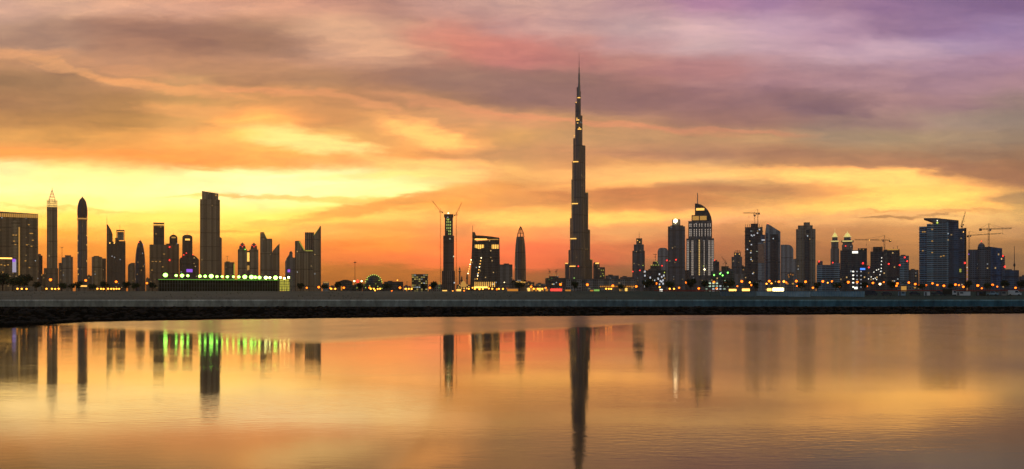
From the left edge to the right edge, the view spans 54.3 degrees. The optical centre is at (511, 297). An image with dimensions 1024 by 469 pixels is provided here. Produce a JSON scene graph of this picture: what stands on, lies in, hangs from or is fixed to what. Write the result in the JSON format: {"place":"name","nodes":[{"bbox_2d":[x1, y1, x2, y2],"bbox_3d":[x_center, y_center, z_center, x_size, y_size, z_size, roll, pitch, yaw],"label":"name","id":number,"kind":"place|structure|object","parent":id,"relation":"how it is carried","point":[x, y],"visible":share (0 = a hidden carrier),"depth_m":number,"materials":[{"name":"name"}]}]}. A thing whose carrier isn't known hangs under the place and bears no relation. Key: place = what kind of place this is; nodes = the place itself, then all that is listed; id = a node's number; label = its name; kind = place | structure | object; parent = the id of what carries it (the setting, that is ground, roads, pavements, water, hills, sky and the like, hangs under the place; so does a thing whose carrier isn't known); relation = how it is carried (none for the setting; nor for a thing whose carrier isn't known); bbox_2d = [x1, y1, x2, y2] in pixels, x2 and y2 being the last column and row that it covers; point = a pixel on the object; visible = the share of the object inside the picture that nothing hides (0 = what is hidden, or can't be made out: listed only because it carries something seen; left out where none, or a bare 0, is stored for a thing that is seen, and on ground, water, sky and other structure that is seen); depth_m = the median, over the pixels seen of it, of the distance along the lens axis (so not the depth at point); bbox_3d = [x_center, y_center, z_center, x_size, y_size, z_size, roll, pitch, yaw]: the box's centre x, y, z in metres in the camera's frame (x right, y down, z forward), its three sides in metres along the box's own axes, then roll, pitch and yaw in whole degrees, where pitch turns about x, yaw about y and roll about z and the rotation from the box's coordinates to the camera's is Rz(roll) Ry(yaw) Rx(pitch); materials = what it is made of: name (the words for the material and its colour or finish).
{"place":"outdoors","nodes":[
{"label":"outdoors","id":0,"kind":"place"},
{"bbox_2d":[0,257,15,290],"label":"podium building","id":1,"kind":"structure","parent":0,"point":[8,265],"depth_m":2090.19,"materials":[{"name":"grey stone"}]},
{"bbox_2d":[0,211,41,290],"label":"hotel block","id":2,"kind":"structure","parent":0,"point":[19,237],"depth_m":2488.91,"materials":[{"name":"brown stone"}]},
{"bbox_2d":[38,254,42,285],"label":"office tower","id":3,"kind":"structure","parent":0,"point":[40,265],"depth_m":3295.97,"materials":[{"name":"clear glass"}]},
{"bbox_2d":[42,274,45,290],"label":"building","id":4,"kind":"structure","parent":0,"point":[43,282],"depth_m":2598.84,"materials":[{"name":"brown stone"}]},
{"bbox_2d":[44,190,57,290],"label":"skyscraper","id":5,"kind":"structure","parent":0,"point":[51,270],"depth_m":3285.17,"materials":[{"name":"beige concrete"}]},
{"bbox_2d":[59,255,72,290],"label":"office tower","id":6,"kind":"structure","parent":0,"point":[66,271],"depth_m":2892.19,"materials":[{"name":"beige concrete"}]},
{"bbox_2d":[76,196,87,290],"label":"skyscraper","id":7,"kind":"structure","parent":0,"point":[82,214],"depth_m":3386.84,"materials":[{"name":"glass"}]},
{"bbox_2d":[87,275,91,290],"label":"building","id":8,"kind":"structure","parent":0,"point":[89,279],"depth_m":2597.22,"materials":[{"name":"brown stone"}]},
{"bbox_2d":[92,256,105,290],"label":"office tower","id":9,"kind":"structure","parent":0,"point":[98,269],"depth_m":2791.30,"materials":[{"name":"beige concrete"}]},
{"bbox_2d":[107,224,118,290],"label":"skyscraper","id":10,"kind":"structure","parent":0,"point":[112,264],"depth_m":3490.33,"materials":[{"name":"brown stone"}]},
{"bbox_2d":[115,230,125,290],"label":"office tower","id":11,"kind":"structure","parent":0,"point":[121,246],"depth_m":3692.25,"materials":[{"name":"grey glass"}]},
{"bbox_2d":[128,263,134,290],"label":"office tower","id":12,"kind":"structure","parent":0,"point":[131,272],"depth_m":2988.09,"materials":[{"name":"grey stone"}]},
{"bbox_2d":[135,240,145,290],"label":"skyscraper","id":13,"kind":"structure","parent":0,"point":[140,274],"depth_m":3088.82,"materials":[{"name":"grey glass"}]},
{"bbox_2d":[149,222,165,290],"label":"skyscraper","id":14,"kind":"structure","parent":0,"point":[157,259],"depth_m":3183.96,"materials":[{"name":"brown stone"}]},
{"bbox_2d":[166,233,178,278],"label":"office tower","id":15,"kind":"structure","parent":0,"point":[172,258],"depth_m":3285.39,"materials":[{"name":"brown stone"}]},
{"bbox_2d":[182,235,191,255],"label":"office tower","id":16,"kind":"structure","parent":0,"point":[186,243],"depth_m":3387.57,"materials":[{"name":"grey glass"}]},
{"bbox_2d":[179,253,198,278],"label":"podium building","id":17,"kind":"structure","parent":0,"point":[188,263],"depth_m":2681.48,"materials":[{"name":"grey glass"}]},
{"bbox_2d":[200,191,219,278],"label":"skyscraper","id":18,"kind":"structure","parent":0,"point":[209,232],"depth_m":3627.08,"materials":[{"name":"beige concrete"}]},
{"bbox_2d":[156,273,278,290],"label":"floodlit shed","id":19,"kind":"structure","parent":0,"point":[253,283],"depth_m":474.36,"materials":[{"name":"black metal"}]},
{"bbox_2d":[220,237,221,278],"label":"office tower","id":20,"kind":"structure","parent":0,"point":[220,257],"depth_m":3890.49,"materials":[{"name":"brown stone"}]},
{"bbox_2d":[224,261,234,278],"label":"office tower","id":21,"kind":"structure","parent":0,"point":[229,268],"depth_m":2592.58,"materials":[{"name":"brown stone"}]},
{"bbox_2d":[238,242,257,278],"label":"twin tower","id":22,"kind":"structure","parent":0,"point":[247,263],"depth_m":2888.79,"materials":[{"name":"beige concrete"}]},
{"bbox_2d":[260,232,279,290],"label":"skyscraper","id":23,"kind":"structure","parent":0,"point":[269,262],"depth_m":3083.01,"materials":[{"name":"beige concrete"}]},
{"bbox_2d":[279,276,293,290],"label":"building","id":24,"kind":"structure","parent":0,"point":[284,284],"depth_m":472.74,"materials":[{"name":"yellow metal"}]},
{"bbox_2d":[285,251,294,290],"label":"office tower","id":25,"kind":"structure","parent":0,"point":[290,265],"depth_m":2888.60,"materials":[{"name":"grey concrete"}]},
{"bbox_2d":[295,241,312,290],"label":"skyscraper","id":26,"kind":"structure","parent":0,"point":[303,266],"depth_m":2976.40,"materials":[{"name":"beige concrete"}]},
{"bbox_2d":[305,226,320,290],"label":"skyscraper","id":27,"kind":"structure","parent":0,"point":[312,241],"depth_m":3184.89,"materials":[{"name":"brown stone"}]},
{"bbox_2d":[338,280,352,290],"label":"building","id":28,"kind":"structure","parent":0,"point":[347,285],"depth_m":1485.43,"materials":[{"name":"grey glass"}]},
{"bbox_2d":[363,274,383,290],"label":"domed hall","id":29,"kind":"structure","parent":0,"point":[372,281],"depth_m":1688.86,"materials":[{"name":"grey glass"}]},
{"bbox_2d":[384,280,402,290],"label":"building","id":30,"kind":"structure","parent":0,"point":[395,286],"depth_m":1493.22,"materials":[{"name":"grey glass"}]},
{"bbox_2d":[411,274,427,290],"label":"office tower","id":31,"kind":"structure","parent":0,"point":[418,280],"depth_m":1788.34,"materials":[{"name":"concrete"}]},
{"bbox_2d":[429,284,442,290],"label":"building","id":32,"kind":"structure","parent":0,"point":[438,287],"depth_m":1595.78,"materials":[{"name":"grey concrete"}]},
{"bbox_2d":[442,213,454,290],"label":"construction tower","id":33,"kind":"structure","parent":0,"point":[448,277],"depth_m":2587.18,"materials":[{"name":"concrete"}]},
{"bbox_2d":[457,280,469,290],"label":"mosque","id":34,"kind":"structure","parent":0,"point":[463,286],"depth_m":1841.92,"materials":[{"name":"brown stone"}]},
{"bbox_2d":[468,225,499,290],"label":"curved roof hotel","id":35,"kind":"structure","parent":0,"point":[485,265],"depth_m":2276.99,"materials":[{"name":"black glass"}]},
{"bbox_2d":[500,263,511,290],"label":"office tower","id":36,"kind":"structure","parent":0,"point":[505,275],"depth_m":2488.71,"materials":[{"name":"grey concrete"}]},
{"bbox_2d":[0,314,1023,468],"bbox_3d":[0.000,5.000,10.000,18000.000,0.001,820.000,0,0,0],"label":"water","id":37,"kind":"structure","parent":0,"point":[897,391],"depth_m":52.13,"materials":[{"name":"orange liquid"}]},
{"bbox_2d":[0,291,1023,299],"bbox_3d":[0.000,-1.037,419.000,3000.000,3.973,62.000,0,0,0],"label":"embankment","id":38,"kind":"structure","parent":0,"point":[341,294],"depth_m":414.77,"materials":[{"name":"grey concrete"}]},
{"bbox_2d":[2,290,1010,299],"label":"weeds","id":39,"kind":"object","parent":38,"relation":"on","point":[449,297],"visible":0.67,"depth_m":416.57,"materials":[{"name":"green plant"}]},
{"bbox_2d":[654,290,718,291],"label":"guard rail","id":40,"kind":"object","parent":38,"relation":"on","point":[688,290],"visible":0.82,"depth_m":445.67,"materials":[{"name":"grey metal"}]},
{"bbox_2d":[720,291,755,296],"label":"site hoarding","id":41,"kind":"object","parent":38,"relation":"on","point":[737,293],"visible":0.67,"depth_m":408.01,"materials":[{"name":"grey metal"}]},
{"bbox_2d":[756,291,809,296],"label":"site hoarding","id":42,"kind":"object","parent":38,"relation":"on","point":[787,293],"visible":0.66,"depth_m":407.90,"materials":[{"name":"grey metal"}]},
{"bbox_2d":[811,291,864,296],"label":"site hoarding","id":43,"kind":"object","parent":38,"relation":"on","point":[842,293],"visible":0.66,"depth_m":407.69,"materials":[{"name":"grey metal"}]},
{"bbox_2d":[865,290,877,295],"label":"van","id":44,"kind":"object","parent":38,"relation":"on","point":[870,292],"visible":0.99,"depth_m":411.21,"materials":[{"name":"paint"}]},
{"bbox_2d":[874,290,1023,291],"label":"guard rail","id":45,"kind":"object","parent":38,"relation":"on","point":[942,290],"visible":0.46,"depth_m":446.46,"materials":[{"name":"metal"}]},
{"bbox_2d":[943,289,956,295],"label":"box truck","id":46,"kind":"object","parent":38,"relation":"on","point":[948,292],"visible":1,"depth_m":411.17,"materials":[{"name":"grey metal"}]},
{"bbox_2d":[956,291,969,295],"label":"site cabin","id":47,"kind":"object","parent":38,"relation":"on","point":[963,293],"visible":0.91,"depth_m":410.89,"materials":[{"name":"white paint"}]},
{"bbox_2d":[976,291,985,295],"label":"site cabin","id":48,"kind":"object","parent":38,"relation":"on","point":[980,293],"visible":0.92,"depth_m":410.89,"materials":[{"name":"grey wood"}]},
{"bbox_2d":[1008,290,1020,295],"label":"van","id":49,"kind":"object","parent":38,"relation":"on","point":[1014,292],"visible":1,"depth_m":411.25,"materials":[{"name":"white paint"}]},
{"bbox_2d":[0,306,1023,326],"bbox_3d":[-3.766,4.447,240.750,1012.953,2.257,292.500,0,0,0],"label":"shore","id":50,"kind":"structure","parent":0,"point":[240,311],"depth_m":290.40,"materials":[{"name":"stone"}]},
{"bbox_2d":[0,297,116,306],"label":"quay wall","id":51,"kind":"structure","parent":50,"relation":"on","point":[57,303],"depth_m":385.00,"materials":[{"name":"concrete"}]},
{"bbox_2d":[117,297,374,306],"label":"quay wall","id":52,"kind":"structure","parent":50,"relation":"on","point":[245,303],"depth_m":385.00,"materials":[{"name":"concrete"}]},
{"bbox_2d":[375,297,575,306],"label":"quay wall","id":53,"kind":"structure","parent":50,"relation":"on","point":[474,303],"depth_m":385.00,"materials":[{"name":"concrete"}]},
{"bbox_2d":[576,297,863,306],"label":"quay wall","id":54,"kind":"structure","parent":50,"relation":"on","point":[717,303],"depth_m":385.00,"materials":[{"name":"concrete"}]},
{"bbox_2d":[864,297,1023,306],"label":"quay wall","id":55,"kind":"structure","parent":50,"relation":"on","point":[943,303],"depth_m":385.00,"materials":[{"name":"concrete"}]},
{"bbox_2d":[0,0,1023,290],"label":"sky","id":56,"kind":"structure","parent":0,"point":[866,119],"materials":[{"name":"orange"}]},
{"bbox_2d":[515,226,525,290],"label":"skyscraper","id":57,"kind":"structure","parent":0,"point":[520,263],"depth_m":2986.77,"materials":[{"name":"grey glass"}]},
{"bbox_2d":[565,67,592,278],"bbox_3d":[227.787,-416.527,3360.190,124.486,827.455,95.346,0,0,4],"label":"skyscraper","id":58,"kind":"structure","parent":0,"point":[579,265],"depth_m":3356.21,"materials":[{"name":"glass"}]},
{"bbox_2d":[593,262,599,278],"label":"office tower","id":59,"kind":"structure","parent":0,"point":[596,265],"depth_m":2890.70,"materials":[{"name":"grey glass"}]},
{"bbox_2d":[566,279,634,290],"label":"long hall","id":60,"kind":"structure","parent":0,"point":[629,284],"depth_m":1484.35,"materials":[{"name":"grey concrete"}]},
{"bbox_2d":[599,267,604,278],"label":"office tower","id":61,"kind":"structure","parent":0,"point":[601,272],"depth_m":2792.15,"materials":[{"name":"grey glass"}]},
{"bbox_2d":[605,275,618,278],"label":"building","id":62,"kind":"structure","parent":0,"point":[611,276],"depth_m":2890.40,"materials":[{"name":"stone"}]},
{"bbox_2d":[632,238,644,290],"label":"skyscraper","id":63,"kind":"structure","parent":0,"point":[638,260],"depth_m":2884.36,"materials":[{"name":"stone"}]},
{"bbox_2d":[644,269,665,290],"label":"building","id":64,"kind":"structure","parent":0,"point":[657,276],"depth_m":1789.68,"materials":[{"name":"grey glass"}]},
{"bbox_2d":[650,254,660,269],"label":"construction block","id":65,"kind":"structure","parent":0,"point":[656,266],"depth_m":2289.86,"materials":[{"name":"grey concrete"}]},
{"bbox_2d":[658,248,667,289],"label":"office tower","id":66,"kind":"structure","parent":0,"point":[663,257],"depth_m":3285.31,"materials":[{"name":"concrete"}]},
{"bbox_2d":[668,219,690,289],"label":"skyscraper","id":67,"kind":"structure","parent":0,"point":[679,275],"depth_m":2682.34,"materials":[{"name":"stone"}]},
{"bbox_2d":[686,193,713,289],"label":"skyscraper","id":68,"kind":"structure","parent":0,"point":[699,251],"depth_m":2880.01,"materials":[{"name":"stone"}]},
{"bbox_2d":[713,260,718,270],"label":"office tower","id":69,"kind":"structure","parent":0,"point":[715,265],"depth_m":2692.41,"materials":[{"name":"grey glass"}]},
{"bbox_2d":[705,281,728,290],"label":"building","id":70,"kind":"structure","parent":0,"point":[718,284],"depth_m":1494.99,"materials":[{"name":"concrete"}]},
{"bbox_2d":[758,235,764,290],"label":"office tower","id":71,"kind":"structure","parent":0,"point":[761,261],"depth_m":2142.48,"materials":[{"name":"concrete"}]},
{"bbox_2d":[765,224,779,290],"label":"skyscraper","id":72,"kind":"structure","parent":0,"point":[772,254],"depth_m":2383.51,"materials":[{"name":"glass"}]},
{"bbox_2d":[781,245,792,290],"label":"office tower","id":73,"kind":"structure","parent":0,"point":[786,259],"depth_m":3381.95,"materials":[{"name":"concrete"}]},
{"bbox_2d":[785,273,796,280],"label":"building","id":74,"kind":"structure","parent":0,"point":[791,276],"depth_m":1992.38,"materials":[{"name":"grey concrete"}]},
{"bbox_2d":[785,280,797,290],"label":"building","id":75,"kind":"structure","parent":0,"point":[793,286],"depth_m":1494.84,"materials":[{"name":"grey concrete"}]},
{"bbox_2d":[796,222,815,290],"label":"residential tower","id":76,"kind":"structure","parent":0,"point":[806,251],"depth_m":2282.86,"materials":[{"name":"beige concrete"}]},
{"bbox_2d":[817,261,839,290],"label":"office tower","id":77,"kind":"structure","parent":0,"point":[828,273],"depth_m":2090.35,"materials":[{"name":"blue glass"}]},
{"bbox_2d":[831,233,838,264],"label":"pagoda tower","id":78,"kind":"structure","parent":0,"point":[834,251],"depth_m":3587.51,"materials":[{"name":"grey concrete"}]},
{"bbox_2d":[841,231,853,249],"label":"pagoda tower","id":79,"kind":"structure","parent":0,"point":[847,241],"depth_m":3584.75,"materials":[{"name":"grey concrete"}]},
{"bbox_2d":[840,248,866,290],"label":"office tower","id":80,"kind":"structure","parent":0,"point":[853,266],"depth_m":1888.65,"materials":[{"name":"grey glass"}]},
{"bbox_2d":[867,265,869,289],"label":"building","id":81,"kind":"structure","parent":0,"point":[868,276],"depth_m":2497.12,"materials":[{"name":"stone"}]},
{"bbox_2d":[868,246,899,289],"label":"construction block","id":82,"kind":"structure","parent":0,"point":[884,265],"depth_m":1883.76,"materials":[{"name":"grey concrete"}]},
{"bbox_2d":[897,285,918,289],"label":"building","id":83,"kind":"structure","parent":0,"point":[909,287],"depth_m":1193.88,"materials":[{"name":"grey concrete"}]},
{"bbox_2d":[919,218,958,289],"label":"glass tower","id":84,"kind":"structure","parent":0,"point":[938,250],"depth_m":1880.65,"materials":[{"name":"glass"}]},
{"bbox_2d":[922,283,964,289],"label":"building","id":85,"kind":"structure","parent":0,"point":[935,287],"depth_m":1685.51,"materials":[{"name":"stone"}]},
{"bbox_2d":[959,228,965,283],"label":"construction tower","id":86,"kind":"structure","parent":0,"point":[962,255],"depth_m":1992.55,"materials":[{"name":"grey glass"}]},
{"bbox_2d":[968,241,1001,289],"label":"office tower","id":87,"kind":"structure","parent":0,"point":[984,264],"depth_m":1687.38,"materials":[{"name":"stone"}]},
{"bbox_2d":[1002,246,1018,289],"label":"office tower","id":88,"kind":"structure","parent":0,"point":[1011,276],"depth_m":1791.75,"materials":[{"name":"blue glass"}]},
{"label":"ground","id":89,"kind":"structure","parent":0,"visible":0},
{"bbox_2d":[0,272,9,290],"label":"leafy tree","id":90,"kind":"object","parent":89,"relation":"on","point":[3,277],"visible":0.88,"depth_m":698.48,"materials":[{"name":"green plant"}]},
{"bbox_2d":[5,275,24,290],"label":"leafy tree","id":91,"kind":"object","parent":89,"relation":"on","point":[13,281],"visible":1,"depth_m":689.58,"materials":[{"name":"green plant"}]},
{"bbox_2d":[18,274,32,290],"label":"leafy tree","id":92,"kind":"object","parent":89,"relation":"on","point":[27,280],"visible":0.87,"depth_m":699.85,"materials":[{"name":"green plant"}]},
{"bbox_2d":[513,281,524,287],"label":"leafy tree","id":93,"kind":"object","parent":89,"relation":"on","point":[518,284],"visible":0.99,"depth_m":639.78,"materials":[{"name":"green plant"}]},
{"bbox_2d":[526,286,549,290],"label":"arcade","id":94,"kind":"object","parent":89,"relation":"on","point":[528,288],"visible":0.49,"depth_m":1293.84,"materials":[{"name":"yellow concrete"}]},
{"bbox_2d":[545,275,566,286],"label":"building","id":95,"kind":"structure","parent":89,"relation":"on","point":[553,281],"depth_m":2290.27,"materials":[{"name":"black glass"}]},
{"bbox_2d":[544,287,580,290],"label":"shop row","id":96,"kind":"object","parent":89,"relation":"on","point":[561,289],"visible":0.57,"depth_m":1192.70,"materials":[{"name":"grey concrete"}]},
{"bbox_2d":[642,280,650,290],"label":"leafy tree","id":97,"kind":"object","parent":89,"relation":"on","point":[646,283],"visible":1,"depth_m":599.04,"materials":[{"name":"green plant"}]},
{"bbox_2d":[664,280,674,289],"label":"leafy tree","id":98,"kind":"object","parent":89,"relation":"on","point":[668,284],"visible":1,"depth_m":639.16,"materials":[{"name":"green plant"}]},
{"bbox_2d":[686,278,696,289],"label":"leafy tree","id":99,"kind":"object","parent":89,"relation":"on","point":[691,282],"visible":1,"depth_m":649.78,"materials":[{"name":"green plant"}]},
{"bbox_2d":[711,266,733,287],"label":"construction block","id":100,"kind":"structure","parent":89,"relation":"on","point":[724,273],"depth_m":1990.21,"materials":[{"name":"black concrete"}]},
{"bbox_2d":[721,278,734,287],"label":"leafy tree","id":101,"kind":"object","parent":89,"relation":"on","point":[731,283],"visible":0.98,"depth_m":639.88,"materials":[{"name":"green plant"}]},
{"bbox_2d":[732,250,742,290],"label":"office tower","id":102,"kind":"structure","parent":89,"relation":"on","point":[737,265],"depth_m":2686.27,"materials":[{"name":"concrete"}]},
{"bbox_2d":[742,265,744,287],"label":"building","id":103,"kind":"structure","parent":89,"relation":"on","point":[743,269],"depth_m":2697.35,"materials":[{"name":"stone"}]},
{"bbox_2d":[745,224,762,290],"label":"construction tower","id":104,"kind":"structure","parent":89,"relation":"on","point":[753,233],"depth_m":2287.87,"materials":[{"name":"black concrete"}]},
{"bbox_2d":[831,281,842,290],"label":"leafy tree","id":105,"kind":"object","parent":89,"relation":"on","point":[838,285],"visible":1,"depth_m":619.48,"materials":[{"name":"green plant"}]},
{"bbox_2d":[900,255,908,285],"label":"office tower","id":106,"kind":"structure","parent":89,"relation":"on","point":[904,267],"depth_m":2290.80,"materials":[{"name":"grey glass"}]},
{"bbox_2d":[909,269,918,285],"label":"office tower","id":107,"kind":"structure","parent":89,"relation":"on","point":[913,276],"depth_m":2290.93,"materials":[{"name":"stone"}]},
{"bbox_2d":[964,280,972,289],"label":"leafy tree","id":108,"kind":"object","parent":89,"relation":"on","point":[968,283],"visible":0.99,"depth_m":619.56,"materials":[{"name":"green plant"}]},
{"bbox_2d":[979,224,1006,246],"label":"tower crane","id":109,"kind":"object","parent":89,"relation":"on","point":[981,229],"visible":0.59,"depth_m":1898.09,"materials":[{"name":"paint"}]},
{"bbox_2d":[1000,280,1009,289],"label":"leafy tree","id":110,"kind":"object","parent":89,"relation":"on","point":[1004,282],"visible":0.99,"depth_m":619.81,"materials":[{"name":"black plant"}]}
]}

